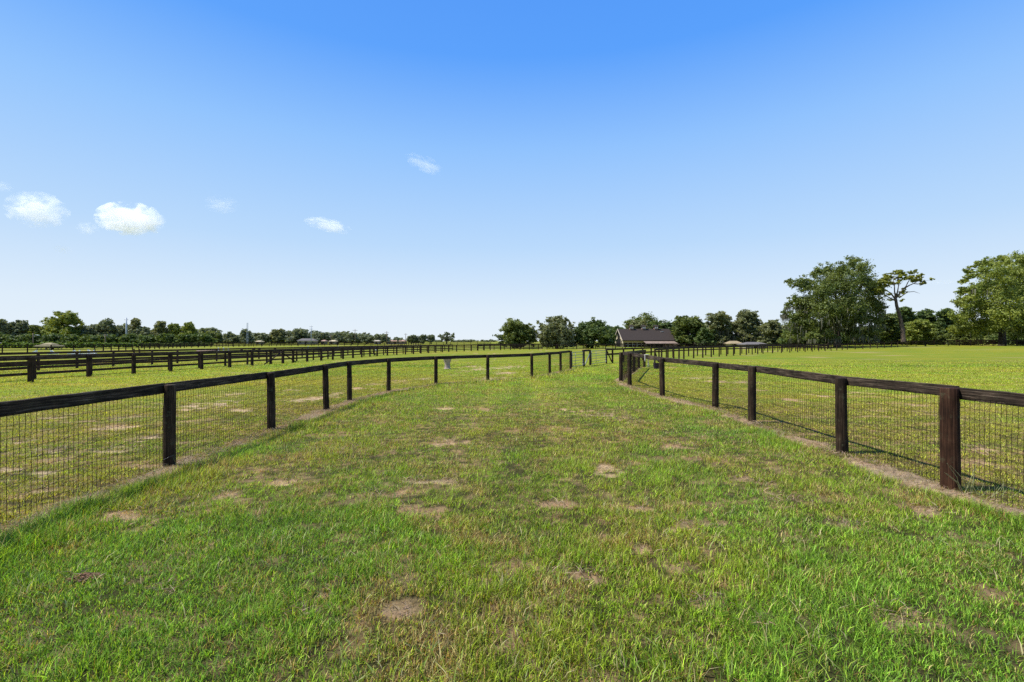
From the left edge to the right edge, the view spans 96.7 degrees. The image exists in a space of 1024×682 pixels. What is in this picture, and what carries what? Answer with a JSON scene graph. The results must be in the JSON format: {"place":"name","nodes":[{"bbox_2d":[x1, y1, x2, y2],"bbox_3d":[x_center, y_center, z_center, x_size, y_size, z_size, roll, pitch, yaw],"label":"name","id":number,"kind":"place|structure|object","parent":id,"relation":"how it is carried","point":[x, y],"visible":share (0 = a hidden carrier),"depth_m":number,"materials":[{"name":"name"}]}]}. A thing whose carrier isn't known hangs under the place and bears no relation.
{"place":"outdoors","nodes":[
{"label":"outdoors","id":0,"kind":"place"},
{"bbox_2d":[297,338,317,341],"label":"house","id":1,"kind":"structure","parent":0,"point":[306,340],"depth_m":285.50,"materials":[{"name":"grey"}]},
{"bbox_2d":[0,341,1023,681],"bbox_3d":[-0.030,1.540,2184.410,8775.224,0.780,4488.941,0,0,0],"label":"ground","id":2,"kind":"structure","parent":0,"point":[930,353],"depth_m":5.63,"materials":[{"name":"plant"}]},
{"bbox_2d":[0,319,7,334],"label":"oak tree","id":3,"kind":"object","parent":2,"relation":"on","point":[3,324],"visible":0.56,"depth_m":212.86,"materials":[{"name":"green plant"}]},
{"bbox_2d":[1,334,21,343],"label":"undergrowth tree","id":4,"kind":"object","parent":2,"relation":"on","point":[9,339],"visible":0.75,"depth_m":172.81,"materials":[{"name":"green plant"}]},
{"bbox_2d":[5,321,17,335],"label":"oak tree","id":5,"kind":"object","parent":2,"relation":"on","point":[10,326],"visible":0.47,"depth_m":213.02,"materials":[{"name":"green plant"}]},
{"bbox_2d":[13,319,28,335],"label":"oak tree","id":6,"kind":"object","parent":2,"relation":"on","point":[21,326],"visible":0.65,"depth_m":212.91,"materials":[{"name":"green plant"}]},
{"bbox_2d":[19,333,42,343],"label":"undergrowth tree","id":7,"kind":"object","parent":2,"relation":"on","point":[25,337],"visible":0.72,"depth_m":172.55,"materials":[{"name":"green plant"}]},
{"bbox_2d":[24,325,42,335],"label":"oak tree","id":8,"kind":"object","parent":2,"relation":"on","point":[36,329],"visible":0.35,"depth_m":212.71,"materials":[{"name":"green plant"}]},
{"bbox_2d":[0,341,76,347],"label":"clipped hedge","id":9,"kind":"object","parent":2,"relation":"on","point":[69,344],"visible":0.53,"depth_m":117.60,"materials":[{"name":"green plant"}]},
{"bbox_2d":[36,333,60,342],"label":"undergrowth tree","id":10,"kind":"object","parent":2,"relation":"on","point":[53,337],"visible":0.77,"depth_m":172.49,"materials":[{"name":"green plant"}]},
{"bbox_2d":[33,343,63,348],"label":"open shelter","id":11,"kind":"object","parent":2,"relation":"on","point":[49,345],"visible":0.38,"depth_m":104.83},
{"bbox_2d":[37,310,84,336],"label":"oak tree","id":12,"kind":"object","parent":2,"relation":"on","point":[62,322],"visible":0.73,"depth_m":210.06,"materials":[{"name":"green plant"}]},
{"bbox_2d":[58,334,81,344],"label":"undergrowth tree","id":13,"kind":"object","parent":2,"relation":"on","point":[64,338],"visible":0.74,"depth_m":172.09,"materials":[{"name":"green plant"}]},
{"bbox_2d":[66,572,103,583],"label":"dirt clods","id":14,"kind":"object","parent":2,"relation":"on","point":[84,575],"visible":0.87,"depth_m":3.62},
{"bbox_2d":[80,325,95,336],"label":"oak tree","id":15,"kind":"object","parent":2,"relation":"on","point":[86,330],"visible":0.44,"depth_m":212.63,"materials":[{"name":"green plant"}]},
{"bbox_2d":[77,334,99,342],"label":"undergrowth tree","id":16,"kind":"object","parent":2,"relation":"on","point":[90,338],"visible":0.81,"depth_m":172.40,"materials":[{"name":"green plant"}]},
{"bbox_2d":[90,318,119,336],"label":"pine tree","id":17,"kind":"object","parent":2,"relation":"on","point":[104,326],"visible":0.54,"depth_m":212.06,"materials":[{"name":"green plant"}]},
{"bbox_2d":[95,333,117,343],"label":"undergrowth tree","id":18,"kind":"object","parent":2,"relation":"on","point":[111,337],"visible":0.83,"depth_m":173.01,"materials":[{"name":"green plant"}]},
{"bbox_2d":[111,325,127,336],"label":"oak tree","id":19,"kind":"object","parent":2,"relation":"on","point":[120,332],"visible":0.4,"depth_m":212.65,"materials":[{"name":"green plant"}]},
{"bbox_2d":[114,333,137,343],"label":"undergrowth tree","id":20,"kind":"object","parent":2,"relation":"on","point":[131,338],"visible":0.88,"depth_m":172.57,"materials":[{"name":"green plant"}]},
{"bbox_2d":[127,317,142,334],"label":"pine tree","id":21,"kind":"object","parent":2,"relation":"on","point":[135,323],"visible":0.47,"depth_m":212.92,"materials":[{"name":"green plant"}]},
{"bbox_2d":[127,326,154,336],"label":"pine tree","id":22,"kind":"object","parent":2,"relation":"on","point":[144,330],"visible":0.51,"depth_m":211.34,"materials":[{"name":"green plant"}]},
{"bbox_2d":[75,341,213,347],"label":"clipped hedge","id":23,"kind":"object","parent":2,"relation":"on","point":[101,346],"visible":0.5,"depth_m":130.04,"materials":[{"name":"green plant"}]},
{"bbox_2d":[136,334,155,343],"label":"undergrowth tree","id":24,"kind":"object","parent":2,"relation":"on","point":[143,339],"visible":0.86,"depth_m":172.87,"materials":[{"name":"green plant"}]},
{"bbox_2d":[151,321,167,336],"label":"oak tree","id":25,"kind":"object","parent":2,"relation":"on","point":[159,327],"visible":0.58,"depth_m":213.01,"materials":[{"name":"green plant"}]},
{"bbox_2d":[154,333,176,342],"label":"undergrowth tree","id":26,"kind":"object","parent":2,"relation":"on","point":[164,338],"visible":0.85,"depth_m":172.61,"materials":[{"name":"green plant"}]},
{"bbox_2d":[166,323,181,339],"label":"oak tree","id":27,"kind":"object","parent":2,"relation":"on","point":[174,328],"visible":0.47,"depth_m":212.92,"materials":[{"name":"green plant"}]},
{"bbox_2d":[173,332,194,342],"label":"undergrowth tree","id":28,"kind":"object","parent":2,"relation":"on","point":[184,338],"visible":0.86,"depth_m":172.68,"materials":[{"name":"green plant"}]},
{"bbox_2d":[179,321,197,333],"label":"oak tree","id":29,"kind":"object","parent":2,"relation":"on","point":[189,327],"visible":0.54,"depth_m":212.65,"materials":[{"name":"green plant"}]},
{"bbox_2d":[190,333,218,342],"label":"undergrowth tree","id":30,"kind":"object","parent":2,"relation":"on","point":[201,338],"visible":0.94,"depth_m":172.62,"materials":[{"name":"green plant"}]},
{"bbox_2d":[0,343,420,352],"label":"post and rail fence","id":31,"kind":"object","parent":2,"relation":"on","point":[154,347],"visible":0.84,"depth_m":97.27,"materials":[{"name":"wood"}]},
{"bbox_2d":[198,327,223,334],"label":"background tree","id":32,"kind":"object","parent":2,"relation":"on","point":[203,330],"visible":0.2,"depth_m":343.79,"materials":[{"name":"green plant"}]},
{"bbox_2d":[205,331,222,341],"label":"oak tree","id":33,"kind":"object","parent":2,"relation":"on","point":[216,335],"visible":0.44,"depth_m":296.14,"materials":[{"name":"green plant"}]},
{"bbox_2d":[0,344,452,370],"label":"board fence","id":34,"kind":"object","parent":2,"relation":"on","point":[57,352],"visible":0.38,"depth_m":36.76,"materials":[{"name":"brown wood"}]},
{"bbox_2d":[219,331,238,343],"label":"oak tree","id":35,"kind":"object","parent":2,"relation":"on","point":[229,336],"visible":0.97,"depth_m":297.01,"materials":[{"name":"green plant"}]},
{"bbox_2d":[238,328,254,343],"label":"oak tree","id":36,"kind":"object","parent":2,"relation":"on","point":[243,335],"visible":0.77,"depth_m":297.62,"materials":[{"name":"green plant"}]},
{"bbox_2d":[240,332,260,341],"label":"background tree","id":37,"kind":"object","parent":2,"relation":"on","point":[253,335],"visible":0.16,"depth_m":343.48,"materials":[{"name":"green plant"}]},
{"bbox_2d":[255,333,272,341],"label":"oak tree","id":38,"kind":"object","parent":2,"relation":"on","point":[265,337],"visible":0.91,"depth_m":296.61,"materials":[{"name":"green plant"}]},
{"bbox_2d":[0,344,541,378],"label":"board fence","id":39,"kind":"object","parent":2,"relation":"on","point":[247,357],"visible":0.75,"depth_m":30.22,"materials":[{"name":"brown wood"}]},
{"bbox_2d":[268,328,286,341],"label":"oak tree","id":40,"kind":"object","parent":2,"relation":"on","point":[277,335],"visible":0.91,"depth_m":296.26,"materials":[{"name":"green plant"}]},
{"bbox_2d":[0,350,571,524],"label":"wire fence","id":41,"kind":"object","parent":2,"relation":"on","point":[63,401],"visible":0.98,"depth_m":7.18,"materials":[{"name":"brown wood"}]},
{"bbox_2d":[282,328,310,341],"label":"oak tree","id":42,"kind":"object","parent":2,"relation":"on","point":[295,335],"visible":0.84,"depth_m":295.91,"materials":[{"name":"green plant"}]},
{"bbox_2d":[141,342,477,347],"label":"board fence","id":43,"kind":"object","parent":2,"relation":"on","point":[308,343],"visible":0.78,"depth_m":180.49,"materials":[{"name":"wood"}]},
{"bbox_2d":[307,330,318,338],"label":"background tree","id":44,"kind":"object","parent":2,"relation":"on","point":[317,331],"visible":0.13,"depth_m":344.13,"materials":[{"name":"green plant"}]},
{"bbox_2d":[312,331,330,341],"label":"oak tree","id":45,"kind":"object","parent":2,"relation":"on","point":[319,336],"visible":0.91,"depth_m":296.44,"materials":[{"name":"green plant"}]},
{"bbox_2d":[0,344,673,381],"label":"post and rail fence","id":46,"kind":"object","parent":2,"relation":"on","point":[30,369],"visible":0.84,"depth_m":32.53,"materials":[{"name":"brown wood"}]},
{"bbox_2d":[329,333,347,342],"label":"oak tree","id":47,"kind":"object","parent":2,"relation":"on","point":[339,338],"visible":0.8,"depth_m":297.53,"materials":[{"name":"green plant"}]},
{"bbox_2d":[327,331,352,342],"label":"background tree","id":48,"kind":"object","parent":2,"relation":"on","point":[343,332],"visible":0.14,"depth_m":345.75,"materials":[{"name":"green plant"}]},
{"bbox_2d":[343,333,360,343],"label":"oak tree","id":49,"kind":"object","parent":2,"relation":"on","point":[351,337],"visible":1,"depth_m":297.54,"materials":[{"name":"green plant"}]},
{"bbox_2d":[354,332,372,342],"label":"background tree","id":50,"kind":"object","parent":2,"relation":"on","point":[360,334],"visible":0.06,"depth_m":345.17,"materials":[{"name":"green plant"}]},
{"bbox_2d":[356,335,375,343],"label":"oak tree","id":51,"kind":"object","parent":2,"relation":"on","point":[365,338],"visible":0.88,"depth_m":297.34,"materials":[{"name":"green plant"}]},
{"bbox_2d":[370,333,391,342],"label":"oak tree","id":52,"kind":"object","parent":2,"relation":"on","point":[381,338],"visible":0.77,"depth_m":295.63,"materials":[{"name":"green plant"}]},
{"bbox_2d":[387,340,406,343],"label":"house","id":53,"kind":"structure","parent":2,"relation":"on","point":[397,342],"depth_m":295.50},
{"bbox_2d":[392,337,403,340],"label":"oak tree","id":54,"kind":"object","parent":2,"relation":"on","point":[396,338],"visible":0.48,"depth_m":297.35,"materials":[{"name":"green plant"}]},
{"bbox_2d":[406,334,417,343],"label":"oak tree","id":55,"kind":"object","parent":2,"relation":"on","point":[411,339],"visible":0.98,"depth_m":297.89,"materials":[{"name":"green plant"}]},
{"bbox_2d":[417,334,428,343],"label":"oak tree","id":56,"kind":"object","parent":2,"relation":"on","point":[421,338],"visible":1,"depth_m":298.16,"materials":[{"name":"green plant"}]},
{"bbox_2d":[427,334,434,343],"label":"oak tree","id":57,"kind":"object","parent":2,"relation":"on","point":[431,338],"visible":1,"depth_m":298.81,"materials":[{"name":"green plant"}]},
{"bbox_2d":[437,331,454,343],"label":"oak tree","id":58,"kind":"object","parent":2,"relation":"on","point":[446,338],"visible":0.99,"depth_m":299.42,"materials":[{"name":"green plant"}]},
{"bbox_2d":[443,359,450,368],"bbox_3d":[-4.412,1.490,31.055,0.700,0.890,0.689,0,0,0],"label":"stump planter","id":59,"kind":"object","parent":2,"relation":"on","point":[447,363],"visible":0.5,"depth_m":30.88,"materials":[{"name":"stone"}]},
{"bbox_2d":[453,339,470,341],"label":"woods","id":60,"kind":"object","parent":2,"relation":"on","point":[463,340],"visible":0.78,"depth_m":884.67,"materials":[{"name":"green plant"}]},
{"bbox_2d":[467,339,498,341],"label":"woods","id":61,"kind":"object","parent":2,"relation":"on","point":[483,340],"visible":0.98,"depth_m":888.62,"materials":[{"name":"green plant"}]},
{"bbox_2d":[0,368,1023,643],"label":"dirt patches","id":62,"kind":"object","parent":2,"relation":"on","point":[736,416],"visible":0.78,"depth_m":6.03,"materials":[{"name":"soil"}]},
{"bbox_2d":[492,318,538,346],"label":"oak tree","id":63,"kind":"object","parent":2,"relation":"on","point":[515,331],"visible":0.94,"depth_m":111.64,"materials":[{"name":"green plant"}]},
{"bbox_2d":[536,315,577,348],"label":"oak tree","id":64,"kind":"object","parent":2,"relation":"on","point":[557,330],"visible":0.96,"depth_m":109.60,"materials":[{"name":"green plant"}]},
{"bbox_2d":[582,349,590,366],"bbox_3d":[5.608,1.427,34.102,0.204,1.580,1.951,0,0,25],"label":"post and rail fence","id":65,"kind":"object","parent":2,"relation":"on","point":[583,359],"visible":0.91,"depth_m":33.98,"materials":[{"name":"brown wood"}]},
{"bbox_2d":[572,351,582,366],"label":"farm gate","id":66,"kind":"structure","parent":65,"relation":"attached to","point":[575,360],"depth_m":31.73,"materials":[{"name":"metal"}]},
{"bbox_2d":[591,350,605,363],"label":"farm gate","id":67,"kind":"structure","parent":65,"relation":"attached to","point":[597,355],"depth_m":36.34,"materials":[{"name":"metal"}]},
{"bbox_2d":[574,317,616,347],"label":"oak tree","id":68,"kind":"object","parent":2,"relation":"on","point":[590,332],"visible":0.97,"depth_m":112.83,"materials":[{"name":"green plant"}]},
{"bbox_2d":[478,343,725,348],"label":"board fence","id":69,"kind":"object","parent":2,"relation":"on","point":[617,345],"visible":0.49,"depth_m":117.21,"materials":[{"name":"wood"}]},
{"bbox_2d":[599,325,623,342],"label":"oak tree","id":70,"kind":"object","parent":2,"relation":"on","point":[614,328],"visible":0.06,"depth_m":173.70,"materials":[{"name":"green plant"}]},
{"bbox_2d":[630,319,649,328],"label":"background tree","id":71,"kind":"object","parent":2,"relation":"on","point":[637,324],"visible":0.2,"depth_m":169.60,"materials":[{"name":"green plant"}]},
{"bbox_2d":[622,311,671,328],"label":"oak tree","id":72,"kind":"object","parent":2,"relation":"on","point":[645,317],"visible":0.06,"depth_m":200.88,"materials":[{"name":"green plant"}]},
{"bbox_2d":[648,320,670,330],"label":"background tree","id":73,"kind":"object","parent":2,"relation":"on","point":[659,324],"visible":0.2,"depth_m":169.99,"materials":[{"name":"green plant"}]},
{"bbox_2d":[666,320,686,338],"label":"background tree","id":74,"kind":"object","parent":2,"relation":"on","point":[668,325],"visible":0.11,"depth_m":168.94,"materials":[{"name":"green plant"}]},
{"bbox_2d":[671,315,706,345],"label":"oak tree","id":75,"kind":"object","parent":2,"relation":"on","point":[691,325],"visible":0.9,"depth_m":152.34,"materials":[{"name":"green plant"}]},
{"bbox_2d":[693,327,718,345],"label":"bushy tree","id":76,"kind":"object","parent":2,"relation":"on","point":[704,335],"visible":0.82,"depth_m":146.13,"materials":[{"name":"green plant"}]},
{"bbox_2d":[605,343,828,362],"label":"post and rail fence","id":77,"kind":"object","parent":2,"relation":"on","point":[688,350],"visible":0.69,"depth_m":58.50,"materials":[{"name":"wood"}]},
{"bbox_2d":[704,311,734,345],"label":"oak tree","id":78,"kind":"object","parent":2,"relation":"on","point":[720,323],"visible":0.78,"depth_m":147.53,"materials":[{"name":"green plant"}]},
{"bbox_2d":[725,341,740,344],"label":"field shed","id":79,"kind":"structure","parent":2,"relation":"on","point":[732,342],"depth_m":140.98,"materials":[{"name":"beige metal"}]},
{"bbox_2d":[731,309,763,342],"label":"oak tree","id":80,"kind":"object","parent":2,"relation":"on","point":[747,323],"visible":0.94,"depth_m":147.22,"materials":[{"name":"green plant"}]},
{"bbox_2d":[757,319,784,344],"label":"oak tree","id":81,"kind":"object","parent":2,"relation":"on","point":[770,328],"visible":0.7,"depth_m":137.39,"materials":[{"name":"green plant"}]},
{"bbox_2d":[654,341,924,362],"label":"post and rail fence","id":82,"kind":"object","parent":2,"relation":"on","point":[684,348],"visible":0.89,"depth_m":62.17,"materials":[{"name":"wood"}]},
{"bbox_2d":[778,329,807,346],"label":"bushy tree","id":83,"kind":"object","parent":2,"relation":"on","point":[782,342],"visible":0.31,"depth_m":128.45,"materials":[{"name":"green plant"}]},
{"bbox_2d":[619,350,1023,508],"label":"wire fence","id":84,"kind":"object","parent":2,"relation":"on","point":[950,397],"visible":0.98,"depth_m":7.18,"materials":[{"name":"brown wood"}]},
{"bbox_2d":[653,360,658,368],"bbox_3d":[5.082,0.812,16.020,0.235,0.323,0.232,0,0,0],"label":"feed bucket","id":85,"kind":"object","parent":84,"relation":"hanging from","point":[655,365],"visible":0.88,"depth_m":15.93,"materials":[{"name":"black plastic"}]},
{"bbox_2d":[816,333,829,343],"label":"undergrowth bush","id":86,"kind":"object","parent":2,"relation":"on","point":[819,339],"visible":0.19,"depth_m":132.57,"materials":[{"name":"green plant"}]},
{"bbox_2d":[780,255,891,346],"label":"oak tree","id":87,"kind":"object","parent":2,"relation":"on","point":[836,314],"visible":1,"depth_m":110.56,"materials":[{"name":"green plant"}]},
{"bbox_2d":[832,333,851,342],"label":"undergrowth bush","id":88,"kind":"object","parent":2,"relation":"on","point":[843,340],"visible":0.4,"depth_m":132.44,"materials":[{"name":"green plant"}]},
{"bbox_2d":[846,337,866,344],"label":"undergrowth bush","id":89,"kind":"object","parent":2,"relation":"on","point":[856,340],"visible":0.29,"depth_m":132.83,"materials":[{"name":"green plant"}]},
{"bbox_2d":[875,313,900,344],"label":"bushy tree","id":90,"kind":"object","parent":2,"relation":"on","point":[892,322],"visible":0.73,"depth_m":130.14,"materials":[{"name":"green plant"}]},
{"bbox_2d":[759,340,1016,349],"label":"board fence","id":91,"kind":"object","parent":2,"relation":"on","point":[857,344],"visible":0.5,"depth_m":121.13,"materials":[{"name":"wood"}]},
{"bbox_2d":[872,269,934,342],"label":"pine tree","id":92,"kind":"object","parent":2,"relation":"on","point":[886,279],"visible":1,"depth_m":107.72,"materials":[{"name":"green plant"}]},
{"bbox_2d":[894,306,917,344],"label":"oak tree","id":93,"kind":"object","parent":2,"relation":"on","point":[907,314],"visible":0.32,"depth_m":147.34,"materials":[{"name":"green plant"}]},
{"bbox_2d":[900,319,938,344],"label":"bushy tree","id":94,"kind":"object","parent":2,"relation":"on","point":[917,329],"visible":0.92,"depth_m":125.19,"materials":[{"name":"green plant"}]},
{"bbox_2d":[914,308,936,327],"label":"oak tree","id":95,"kind":"object","parent":2,"relation":"on","point":[926,314],"visible":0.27,"depth_m":152.79,"materials":[{"name":"green plant"}]},
{"bbox_2d":[927,331,948,344],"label":"undergrowth bush","id":96,"kind":"object","parent":2,"relation":"on","point":[941,335],"visible":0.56,"depth_m":132.22,"materials":[{"name":"green plant"}]},
{"bbox_2d":[932,308,956,344],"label":"oak tree","id":97,"kind":"object","parent":2,"relation":"on","point":[942,322],"visible":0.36,"depth_m":148.01,"materials":[{"name":"green plant"}]},
{"bbox_2d":[944,324,979,344],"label":"bushy tree","id":98,"kind":"object","parent":2,"relation":"on","point":[960,337],"visible":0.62,"depth_m":122.98,"materials":[{"name":"green plant"}]},
{"bbox_2d":[926,340,1023,345],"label":"board fence","id":99,"kind":"object","parent":2,"relation":"on","point":[948,342],"visible":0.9,"depth_m":106.44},
{"bbox_2d":[944,465,1022,497],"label":"weed","id":100,"kind":"object","parent":2,"relation":"on","point":[972,486],"visible":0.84,"depth_m":5.60,"materials":[{"name":"plant"}]},
{"bbox_2d":[944,250,1023,345],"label":"oak tree","id":101,"kind":"object","parent":2,"relation":"on","point":[1001,311],"visible":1,"depth_m":106.38,"materials":[{"name":"green plant"}]},
{"bbox_2d":[979,334,997,344],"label":"undergrowth bush","id":102,"kind":"object","parent":2,"relation":"on","point":[987,342],"visible":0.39,"depth_m":132.78,"materials":[{"name":"green plant"}]},
{"bbox_2d":[989,327,1023,344],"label":"oak tree","id":103,"kind":"object","parent":2,"relation":"on","point":[1008,337],"visible":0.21,"depth_m":127.82,"materials":[{"name":"green plant"}]},
{"bbox_2d":[0,0,1023,340],"label":"sky","id":104,"kind":"structure","parent":0,"point":[400,168],"materials":[{"name":"blue"}]},
{"bbox_2d":[615,325,677,346],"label":"horse barn","id":105,"kind":"structure","parent":0,"point":[643,334],"depth_m":154.78,"materials":[{"name":"grey"}]},
{"bbox_2d":[617,333,620,346],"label":"doorway","id":106,"kind":"structure","parent":105,"relation":"in","point":[618,336],"depth_m":159.06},
{"bbox_2d":[736,342,769,347],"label":"field shed","id":107,"kind":"structure","parent":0,"point":[751,343],"depth_m":122.88,"materials":[{"name":"grey"}]}
]}

